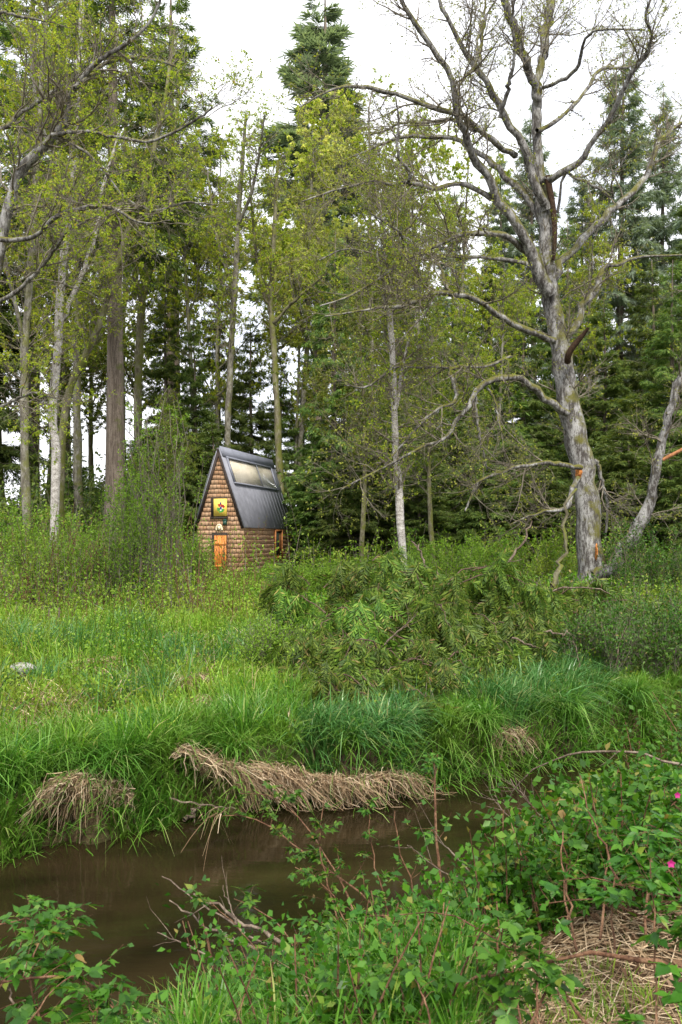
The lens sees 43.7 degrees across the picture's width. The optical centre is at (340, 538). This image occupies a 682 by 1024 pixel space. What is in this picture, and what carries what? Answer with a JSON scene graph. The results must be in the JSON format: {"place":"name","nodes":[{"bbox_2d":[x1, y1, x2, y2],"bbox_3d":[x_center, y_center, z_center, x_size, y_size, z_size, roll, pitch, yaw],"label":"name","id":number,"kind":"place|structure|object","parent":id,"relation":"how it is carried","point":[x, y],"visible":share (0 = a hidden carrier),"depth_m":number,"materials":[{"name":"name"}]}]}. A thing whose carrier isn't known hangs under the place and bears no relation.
{"place":"outdoors","nodes":[
{"label":"outdoors","id":0,"kind":"place"},
{"bbox_2d":[100,55,209,494],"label":"tree","id":1,"kind":"object","parent":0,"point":[143,290],"visible":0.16,"depth_m":44.88,"materials":[{"name":"green plant"}]},
{"bbox_2d":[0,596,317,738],"bbox_3d":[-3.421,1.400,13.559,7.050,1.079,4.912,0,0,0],"label":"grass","id":2,"kind":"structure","parent":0,"point":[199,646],"depth_m":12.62,"materials":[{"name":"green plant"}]},
{"bbox_2d":[161,739,382,812],"bbox_3d":[-0.606,2.219,8.100,2.390,0.737,0.535,0,0,-15],"label":"straw mat","id":3,"kind":"object","parent":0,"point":[271,775],"visible":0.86,"depth_m":7.99,"materials":[{"name":"beige plant"}]},
{"bbox_2d":[0,730,681,1023],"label":"water","id":4,"kind":"structure","parent":0,"point":[116,880],"depth_m":6.61,"materials":[{"name":"brown liquid"}]},
{"bbox_2d":[0,543,681,1023],"bbox_3d":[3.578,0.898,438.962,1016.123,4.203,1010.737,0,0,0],"label":"ground","id":5,"kind":"structure","parent":0,"point":[94,831],"depth_m":8.17,"materials":[{"name":"soil"}]},
{"bbox_2d":[0,54,72,487],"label":"fir tree","id":6,"kind":"object","parent":5,"relation":"on","point":[8,452],"visible":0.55,"depth_m":45.70,"materials":[{"name":"green plant"}]},
{"bbox_2d":[0,0,98,554],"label":"alder tree","id":7,"kind":"object","parent":5,"relation":"on","point":[23,332],"visible":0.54,"depth_m":28.89,"materials":[{"name":"green plant"}]},
{"bbox_2d":[0,0,101,532],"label":"tree","id":8,"kind":"object","parent":5,"relation":"on","point":[5,32],"visible":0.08,"depth_m":54.96,"materials":[{"name":"green plant"}]},
{"bbox_2d":[1,509,125,608],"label":"willow shrub","id":9,"kind":"object","parent":5,"relation":"on","point":[15,561],"visible":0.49,"depth_m":20.55,"materials":[{"name":"green plant"}]},
{"bbox_2d":[4,269,134,509],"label":"tree","id":10,"kind":"object","parent":5,"relation":"on","point":[69,371],"visible":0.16,"depth_m":55.38,"materials":[{"name":"green plant"}]},
{"bbox_2d":[0,0,148,560],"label":"alder tree","id":11,"kind":"object","parent":5,"relation":"on","point":[55,482],"visible":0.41,"depth_m":30.89,"materials":[{"name":"green plant"}]},
{"bbox_2d":[12,765,139,844],"bbox_3d":[-2.380,2.257,7.246,1.392,0.660,0.685,0,0,-34],"label":"dry grass clump","id":12,"kind":"object","parent":5,"relation":"on","point":[74,781],"visible":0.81,"depth_m":7.17,"materials":[{"name":"beige plant"}]},
{"bbox_2d":[0,893,154,1023],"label":"bramble bush","id":13,"kind":"object","parent":5,"relation":"on","point":[24,962],"visible":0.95,"depth_m":2.94,"materials":[{"name":"green plant"}]},
{"bbox_2d":[0,692,189,869],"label":"grass","id":14,"kind":"structure","parent":5,"relation":"on","point":[42,760],"depth_m":7.23,"materials":[{"name":"green plant"}]},
{"bbox_2d":[0,0,209,535],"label":"alder tree","id":15,"kind":"object","parent":5,"relation":"on","point":[77,455],"visible":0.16,"depth_m":39.89,"materials":[{"name":"green plant"}]},
{"bbox_2d":[13,0,209,538],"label":"fir tree","id":16,"kind":"object","parent":5,"relation":"on","point":[115,410],"visible":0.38,"depth_m":37.61,"materials":[{"name":"green plant"}]},
{"bbox_2d":[64,964,173,1023],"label":"bramble bush","id":17,"kind":"object","parent":5,"relation":"on","point":[126,997],"visible":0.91,"depth_m":2.75,"materials":[{"name":"green plant"}]},
{"bbox_2d":[51,26,203,534],"bbox_3d":[-9.742,-10.796,36.387,7.405,22.146,4.319,0,0,19],"label":"alder tree","id":18,"kind":"object","parent":5,"relation":"on","point":[91,340],"visible":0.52,"depth_m":35.91,"materials":[{"name":"green plant"}]},
{"bbox_2d":[46,222,216,439],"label":"tree","id":19,"kind":"object","parent":5,"relation":"on","point":[128,378],"visible":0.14,"depth_m":57.28,"materials":[{"name":"green plant"}]},
{"bbox_2d":[94,461,176,607],"bbox_3d":[-5.288,-0.088,21.082,1.904,3.616,2.720,0,0,-32],"label":"willow shrub","id":20,"kind":"object","parent":5,"relation":"on","point":[128,552],"visible":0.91,"depth_m":20.38,"materials":[{"name":"green plant"}]},
{"bbox_2d":[0,0,277,472],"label":"alder tree","id":21,"kind":"object","parent":5,"relation":"on","point":[64,99],"visible":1,"depth_m":14.86,"materials":[{"name":"green plant"}]},
{"bbox_2d":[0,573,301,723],"bbox_3d":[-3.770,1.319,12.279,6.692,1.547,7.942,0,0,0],"label":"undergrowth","id":22,"kind":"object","parent":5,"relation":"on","point":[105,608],"visible":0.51,"depth_m":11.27,"materials":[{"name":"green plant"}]},
{"bbox_2d":[0,504,305,623],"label":"undergrowth","id":23,"kind":"object","parent":5,"relation":"on","point":[239,579],"visible":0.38,"depth_m":19.12,"materials":[{"name":"green plant"}]},
{"bbox_2d":[60,687,253,847],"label":"grass","id":24,"kind":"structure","parent":5,"relation":"on","point":[157,748],"depth_m":7.73,"materials":[{"name":"green plant"}]},
{"bbox_2d":[0,598,317,782],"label":"grass","id":25,"kind":"structure","parent":5,"relation":"on","point":[33,650],"depth_m":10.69,"materials":[{"name":"green plant"}]},
{"bbox_2d":[119,385,203,551],"bbox_3d":[-6.289,-1.894,30.124,3.050,7.275,2.739,0,0,-16],"label":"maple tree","id":26,"kind":"object","parent":5,"relation":"on","point":[167,437],"visible":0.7,"depth_m":29.98,"materials":[{"name":"green plant"}]},
{"bbox_2d":[117,388,208,597],"bbox_3d":[-4.616,-1.040,22.083,2.338,5.566,2.560,0,0,0],"label":"willow shrub","id":27,"kind":"object","parent":5,"relation":"on","point":[174,506],"visible":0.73,"depth_m":21.63,"materials":[{"name":"green plant"}]},
{"bbox_2d":[127,411,211,554],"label":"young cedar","id":28,"kind":"object","parent":5,"relation":"on","point":[190,493],"visible":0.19,"depth_m":41.41,"materials":[{"name":"green plant"}]},
{"bbox_2d":[98,0,251,423],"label":"fir tree","id":29,"kind":"object","parent":5,"relation":"on","point":[180,10],"visible":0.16,"depth_m":57.47,"materials":[{"name":"green plant"}]},
{"bbox_2d":[142,268,207,474],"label":"cedar tree","id":30,"kind":"object","parent":5,"relation":"on","point":[165,368],"visible":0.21,"depth_m":49.69,"materials":[{"name":"green plant"}]},
{"bbox_2d":[0,430,350,564],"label":"undergrowth","id":31,"kind":"object","parent":5,"relation":"on","point":[40,500],"visible":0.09,"depth_m":39.58,"materials":[{"name":"green plant"}]},
{"bbox_2d":[165,317,219,532],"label":"cedar tree","id":32,"kind":"object","parent":5,"relation":"on","point":[205,415],"visible":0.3,"depth_m":45.68,"materials":[{"name":"green plant"}]},
{"bbox_2d":[146,124,287,444],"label":"alder tree","id":33,"kind":"object","parent":5,"relation":"on","point":[218,380],"visible":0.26,"depth_m":55.97,"materials":[{"name":"green plant"}]},
{"bbox_2d":[134,135,317,431],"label":"alder tree","id":34,"kind":"object","parent":5,"relation":"on","point":[204,252],"visible":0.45,"depth_m":47.74,"materials":[{"name":"green plant"}]},
{"bbox_2d":[5,704,454,858],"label":"grass","id":35,"kind":"structure","parent":5,"relation":"on","point":[232,746],"depth_m":8.06,"materials":[{"name":"green plant"}]},
{"bbox_2d":[185,91,288,448],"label":"alder tree","id":36,"kind":"object","parent":5,"relation":"on","point":[232,284],"visible":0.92,"depth_m":42.87,"materials":[{"name":"green plant"}]},
{"bbox_2d":[196,446,292,574],"bbox_3d":[-4.078,-0.821,37.159,2.207,5.842,6.325,0,0,15],"label":"cabin","id":37,"kind":"object","parent":5,"relation":"on","point":[242,492],"visible":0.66,"depth_m":34.88,"materials":[{"name":"brown wood"}]},
{"bbox_2d":[169,661,332,753],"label":"grass","id":38,"kind":"structure","parent":5,"relation":"on","point":[243,714],"depth_m":8.78,"materials":[{"name":"green plant"}]},
{"bbox_2d":[218,318,293,538],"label":"cedar tree","id":39,"kind":"object","parent":5,"relation":"on","point":[246,431],"visible":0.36,"depth_m":46.68,"materials":[{"name":"green plant"}]},
{"bbox_2d":[224,603,325,670],"bbox_3d":[-0.930,1.431,11.640,1.474,1.094,1.619,0,0,-44],"label":"elder shrub","id":40,"kind":"object","parent":5,"relation":"on","point":[272,637],"visible":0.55,"depth_m":11.39,"materials":[{"name":"green plant"}]},
{"bbox_2d":[184,883,378,987],"bbox_3d":[-0.283,1.909,3.868,1.031,0.508,0.684,0,0,39],"label":"bramble bush","id":41,"kind":"object","parent":5,"relation":"on","point":[197,900],"visible":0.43,"depth_m":4.03,"materials":[{"name":"green plant"}]},
{"bbox_2d":[223,143,354,494],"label":"maple tree","id":42,"kind":"object","parent":5,"relation":"on","point":[268,300],"visible":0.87,"depth_m":42.40,"materials":[{"name":"green plant"}]},
{"bbox_2d":[244,171,341,483],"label":"alder tree","id":43,"kind":"object","parent":5,"relation":"on","point":[295,421],"visible":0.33,"depth_m":51.77,"materials":[{"name":"green plant"}]},
{"bbox_2d":[257,134,332,474],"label":"alder tree","id":44,"kind":"object","parent":5,"relation":"on","point":[306,350],"visible":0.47,"depth_m":51.88,"materials":[{"name":"green plant"}]},
{"bbox_2d":[221,780,386,928],"bbox_3d":[-0.061,1.923,5.078,0.550,0.793,2.034,0,0,-43],"label":"bramble bush","id":45,"kind":"object","parent":5,"relation":"on","point":[313,858],"visible":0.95,"depth_m":5.14,"materials":[{"name":"green plant"}]},
{"bbox_2d":[238,0,392,442],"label":"fir tree","id":46,"kind":"object","parent":5,"relation":"on","point":[310,37],"visible":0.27,"depth_m":70.53,"materials":[{"name":"green plant"}]},
{"bbox_2d":[252,558,398,636],"bbox_3d":[-0.092,1.358,12.658,2.502,2.164,1.870,0,0,-22],"label":"fallen cedar bough","id":47,"kind":"object","parent":5,"relation":"on","point":[352,582],"visible":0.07,"depth_m":12.46,"materials":[{"name":"green plant"}]},
{"bbox_2d":[282,448,369,568],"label":"young cedar","id":48,"kind":"object","parent":5,"relation":"on","point":[300,497],"visible":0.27,"depth_m":39.15,"materials":[{"name":"green plant"}]},
{"bbox_2d":[246,585,408,653],"bbox_3d":[0.067,1.503,12.073,2.932,1.719,2.059,0,0,42],"label":"fallen cedar bough","id":49,"kind":"object","parent":5,"relation":"on","point":[359,618],"visible":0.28,"depth_m":11.45,"materials":[{"name":"green plant"}]},
{"bbox_2d":[231,89,428,460],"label":"maple tree","id":50,"kind":"object","parent":5,"relation":"on","point":[326,144],"visible":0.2,"depth_m":53.78,"materials":[{"name":"green plant"}]},
{"bbox_2d":[280,229,384,566],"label":"cedar tree","id":51,"kind":"object","parent":5,"relation":"on","point":[316,320],"visible":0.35,"depth_m":40.58,"materials":[{"name":"green plant"}]},
{"bbox_2d":[0,533,681,621],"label":"undergrowth","id":52,"kind":"object","parent":5,"relation":"on","point":[317,601],"visible":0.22,"depth_m":19.61,"materials":[{"name":"green plant"}]},
{"bbox_2d":[0,492,681,578],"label":"undergrowth","id":53,"kind":"object","parent":5,"relation":"on","point":[366,550],"visible":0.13,"depth_m":32.62,"materials":[{"name":"green plant"}]},
{"bbox_2d":[127,843,566,1023],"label":"undergrowth","id":54,"kind":"object","parent":5,"relation":"on","point":[291,954],"visible":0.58,"depth_m":2.96,"materials":[{"name":"green plant"}]},
{"bbox_2d":[270,258,431,561],"bbox_3d":[0.590,-4.615,33.274,6.612,13.141,5.938,0,0,-14],"label":"maple tree","id":55,"kind":"object","parent":5,"relation":"on","point":[322,394],"visible":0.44,"depth_m":32.91,"materials":[{"name":"green plant"}]},
{"bbox_2d":[91,855,619,1023],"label":"grass","id":56,"kind":"structure","parent":5,"relation":"on","point":[436,1012],"depth_m":2.88,"materials":[{"name":"green plant"}]},
{"bbox_2d":[299,439,411,568],"bbox_3d":[0.705,-1.196,37.005,5.464,6.526,5.444,0,0,-19],"label":"young cedar","id":57,"kind":"object","parent":5,"relation":"on","point":[355,513],"visible":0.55,"depth_m":36.54,"materials":[{"name":"green plant"}]},
{"bbox_2d":[272,760,457,809],"bbox_3d":[0.280,2.353,8.297,1.957,0.474,0.566,0,0,-21],"label":"straw mat","id":58,"kind":"object","parent":5,"relation":"on","point":[341,781],"visible":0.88,"depth_m":8.18,"materials":[{"name":"beige plant"}]},
{"bbox_2d":[272,676,460,807],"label":"grass","id":59,"kind":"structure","parent":5,"relation":"on","point":[330,714],"depth_m":8.66,"materials":[{"name":"green plant"}]},
{"bbox_2d":[258,561,497,678],"bbox_3d":[0.587,1.350,11.954,3.420,2.045,2.586,0,0,0],"label":"fallen cedar bough","id":60,"kind":"object","parent":5,"relation":"on","point":[457,636],"visible":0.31,"depth_m":11.38,"materials":[{"name":"green plant"}]},
{"bbox_2d":[276,624,483,700],"bbox_3d":[0.337,1.790,10.925,2.832,1.469,2.340,0,0,0],"label":"fallen cedar bough","id":61,"kind":"object","parent":5,"relation":"on","point":[314,648],"visible":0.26,"depth_m":10.49,"materials":[{"name":"green plant"}]},
{"bbox_2d":[321,545,441,631],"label":"fallen cedar bough","id":62,"kind":"object","parent":5,"relation":"on","point":[389,579],"visible":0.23,"depth_m":12.25,"materials":[{"name":"green plant"}]},
{"bbox_2d":[298,660,464,749],"bbox_3d":[0.394,2.014,9.893,2.148,1.316,1.661,0,0,0],"label":"fallen cedar bough","id":63,"kind":"object","parent":5,"relation":"on","point":[346,684],"visible":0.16,"depth_m":9.59,"materials":[{"name":"green plant"}]},
{"bbox_2d":[264,67,502,405],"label":"alder tree","id":64,"kind":"object","parent":5,"relation":"on","point":[311,121],"visible":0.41,"depth_m":46.78,"materials":[{"name":"green plant"}]},
{"bbox_2d":[328,146,460,566],"bbox_3d":[1.274,-3.917,19.927,3.249,10.533,2.634,0,0,-43],"label":"birch tree","id":65,"kind":"object","parent":5,"relation":"on","point":[394,446],"visible":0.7,"depth_m":19.93,"materials":[{"name":"green plant"}]},
{"bbox_2d":[316,591,502,704],"bbox_3d":[0.822,1.578,11.039,2.743,1.826,2.598,0,0,0],"label":"fallen cedar bough","id":66,"kind":"object","parent":5,"relation":"on","point":[341,654],"visible":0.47,"depth_m":10.61,"materials":[{"name":"green plant"}]},
{"bbox_2d":[327,286,502,565],"bbox_3d":[3.262,-3.738,30.757,5.595,11.144,6.230,0,0,-45],"label":"maple tree","id":67,"kind":"object","parent":5,"relation":"on","point":[435,465],"visible":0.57,"depth_m":30.97,"materials":[{"name":"green plant"}]},
{"bbox_2d":[377,444,464,567],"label":"young cedar","id":68,"kind":"object","parent":5,"relation":"on","point":[417,512],"visible":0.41,"depth_m":36.41,"materials":[{"name":"green plant"}]},
{"bbox_2d":[388,528,492,583],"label":"elder shrub","id":69,"kind":"object","parent":5,"relation":"on","point":[465,561],"visible":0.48,"depth_m":24.47,"materials":[{"name":"green plant"}]},
{"bbox_2d":[317,545,568,638],"bbox_3d":[1.486,1.284,13.409,4.099,2.414,2.172,0,0,0],"label":"fallen cedar bough","id":70,"kind":"object","parent":5,"relation":"on","point":[482,581],"visible":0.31,"depth_m":12.81,"materials":[{"name":"green plant"}]},
{"bbox_2d":[344,99,545,423],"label":"alder tree","id":71,"kind":"object","parent":5,"relation":"on","point":[457,176],"visible":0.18,"depth_m":48.97,"materials":[{"name":"green plant"}]},
{"bbox_2d":[311,901,586,1023],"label":"bramble bush","id":72,"kind":"object","parent":5,"relation":"on","point":[512,1005],"visible":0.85,"depth_m":2.64,"materials":[{"name":"green plant"}]},
{"bbox_2d":[391,123,531,399],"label":"alder tree","id":73,"kind":"object","parent":5,"relation":"on","point":[501,161],"visible":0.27,"depth_m":53.70,"materials":[{"name":"green plant"}]},
{"bbox_2d":[405,407,517,544],"bbox_3d":[5.125,-2.112,40.079,6.629,8.300,6.604,0,0,15],"label":"young cedar","id":74,"kind":"object","parent":5,"relation":"on","point":[456,455],"visible":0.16,"depth_m":39.32,"materials":[{"name":"green plant"}]},
{"bbox_2d":[262,0,681,586],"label":"alder tree","id":75,"kind":"object","parent":5,"relation":"on","point":[544,265],"visible":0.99,"depth_m":20.88,"materials":[{"name":"grey plant"}]},
{"bbox_2d":[400,588,565,669],"bbox_3d":[1.923,1.510,12.212,3.025,1.908,2.617,0,0,0],"label":"fallen cedar bough","id":76,"kind":"object","parent":5,"relation":"on","point":[515,621],"visible":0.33,"depth_m":11.93,"materials":[{"name":"green plant"}]},
{"bbox_2d":[435,446,530,570],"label":"young cedar","id":77,"kind":"object","parent":5,"relation":"on","point":[468,516],"visible":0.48,"depth_m":35.45,"materials":[{"name":"green plant"}]},
{"bbox_2d":[425,237,541,538],"bbox_3d":[7.091,-6.295,40.914,4.998,15.826,7.480,0,0,-14],"label":"alder tree","id":78,"kind":"object","parent":5,"relation":"on","point":[506,310],"visible":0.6,"depth_m":39.78,"materials":[{"name":"green plant"}]},
{"bbox_2d":[345,775,679,1023],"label":"bramble bush","id":79,"kind":"object","parent":5,"relation":"on","point":[359,910],"visible":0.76,"depth_m":2.92,"materials":[{"name":"green plant"}]},
{"bbox_2d":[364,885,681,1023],"bbox_3d":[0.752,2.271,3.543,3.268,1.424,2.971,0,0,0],"label":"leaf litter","id":80,"kind":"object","parent":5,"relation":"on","point":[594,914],"visible":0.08,"depth_m":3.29,"materials":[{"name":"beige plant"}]},
{"bbox_2d":[372,659,681,803],"bbox_3d":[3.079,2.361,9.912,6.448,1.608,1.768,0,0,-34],"label":"grass","id":81,"kind":"structure","parent":5,"relation":"on","point":[492,725],"depth_m":9.68,"materials":[{"name":"green plant"}]},
{"bbox_2d":[493,103,560,437],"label":"cedar tree","id":82,"kind":"object","parent":5,"relation":"on","point":[531,227],"visible":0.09,"depth_m":69.88,"materials":[{"name":"green plant"}]},
{"bbox_2d":[477,519,577,581],"bbox_3d":[5.430,0.515,25.212,3.713,2.162,3.932,0,0,0],"label":"elder shrub","id":83,"kind":"object","parent":5,"relation":"on","point":[548,562],"visible":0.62,"depth_m":24.16,"materials":[{"name":"green plant"}]},
{"bbox_2d":[383,887,681,1023],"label":"dry thatch","id":84,"kind":"object","parent":5,"relation":"on","point":[584,930],"visible":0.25,"depth_m":3.27,"materials":[{"name":"plant"}]},
{"bbox_2d":[437,637,634,755],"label":"grass","id":85,"kind":"structure","parent":5,"relation":"on","point":[533,677],"depth_m":10.42,"materials":[{"name":"green plant"}]},
{"bbox_2d":[501,300,570,535],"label":"cedar tree","id":86,"kind":"object","parent":5,"relation":"on","point":[538,434],"visible":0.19,"depth_m":43.67,"materials":[{"name":"green plant"}]},
{"bbox_2d":[499,448,576,571],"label":"young cedar","id":87,"kind":"object","parent":5,"relation":"on","point":[557,491],"visible":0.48,"depth_m":35.49,"materials":[{"name":"green plant"}]},
{"bbox_2d":[409,688,681,945],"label":"undergrowth","id":88,"kind":"object","parent":5,"relation":"on","point":[564,821],"visible":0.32,"depth_m":3.80,"materials":[{"name":"green plant"}]},
{"bbox_2d":[525,220,603,503],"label":"cedar tree","id":89,"kind":"object","parent":5,"relation":"on","point":[545,374],"visible":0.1,"depth_m":53.54,"materials":[{"name":"green plant"}]},
{"bbox_2d":[493,942,681,1023],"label":"grass","id":90,"kind":"structure","parent":5,"relation":"on","point":[600,1002],"depth_m":3.02,"materials":[{"name":"green plant"}]},
{"bbox_2d":[504,754,681,939],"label":"bramble bush","id":91,"kind":"object","parent":5,"relation":"on","point":[572,844],"visible":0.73,"depth_m":3.52,"materials":[{"name":"green plant"}]},
{"bbox_2d":[537,192,659,454],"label":"alder tree","id":92,"kind":"object","parent":5,"relation":"on","point":[587,344],"visible":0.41,"depth_m":46.03,"materials":[{"name":"green plant"}]},
{"bbox_2d":[558,299,643,535],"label":"cedar tree","id":93,"kind":"object","parent":5,"relation":"on","point":[604,406],"visible":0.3,"depth_m":41.60,"materials":[{"name":"green plant"}]},
{"bbox_2d":[548,577,655,668],"bbox_3d":[4.290,1.615,14.351,2.644,1.958,3.399,0,0,31],"label":"shrub","id":94,"kind":"object","parent":5,"relation":"on","point":[575,603],"visible":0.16,"depth_m":14.26,"materials":[{"name":"green plant"}]},
{"bbox_2d":[550,595,681,679],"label":"elder shrub","id":95,"kind":"object","parent":5,"relation":"on","point":[602,643],"visible":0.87,"depth_m":11.92,"materials":[{"name":"green plant"}]},
{"bbox_2d":[558,37,681,457],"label":"cedar tree","id":96,"kind":"object","parent":5,"relation":"on","point":[619,304],"visible":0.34,"depth_m":61.06,"materials":[{"name":"green plant"}]},
{"bbox_2d":[561,421,680,569],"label":"young cedar","id":97,"kind":"object","parent":5,"relation":"on","point":[627,460],"visible":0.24,"depth_m":34.46,"materials":[{"name":"green plant"}]},
{"bbox_2d":[566,388,681,554],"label":"young cedar","id":98,"kind":"object","parent":5,"relation":"on","point":[638,402],"visible":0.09,"depth_m":36.79,"materials":[{"name":"green plant"}]},
{"bbox_2d":[578,792,681,1023],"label":"bramble bush","id":99,"kind":"object","parent":5,"relation":"on","point":[655,880],"visible":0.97,"depth_m":2.57,"materials":[{"name":"green plant"}]},
{"bbox_2d":[580,573,681,678],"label":"elder shrub","id":100,"kind":"object","parent":5,"relation":"on","point":[671,616],"visible":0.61,"depth_m":12.29,"materials":[{"name":"green plant"}]},
{"bbox_2d":[596,514,681,597],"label":"elder shrub","id":101,"kind":"object","parent":5,"relation":"on","point":[655,567],"visible":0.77,"depth_m":20.53,"materials":[{"name":"green plant"}]},
{"bbox_2d":[598,259,680,533],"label":"cedar tree","id":102,"kind":"object","parent":5,"relation":"on","point":[640,292],"visible":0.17,"depth_m":43.81,"materials":[{"name":"green plant"}]},
{"bbox_2d":[603,427,681,573],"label":"young cedar","id":103,"kind":"object","parent":5,"relation":"on","point":[673,486],"visible":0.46,"depth_m":32.51,"materials":[{"name":"green plant"}]},
{"bbox_2d":[609,81,681,391],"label":"cedar tree","id":104,"kind":"object","parent":5,"relation":"on","point":[666,185],"visible":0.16,"depth_m":67.24,"materials":[{"name":"green plant"}]},
{"bbox_2d":[631,260,681,537],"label":"cedar tree","id":105,"kind":"object","parent":5,"relation":"on","point":[662,341],"visible":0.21,"depth_m":36.86,"materials":[{"name":"green plant"}]},
{"bbox_2d":[0,0,681,505],"label":"sky","id":106,"kind":"structure","parent":0,"point":[223,26],"materials":[{"name":"white"}]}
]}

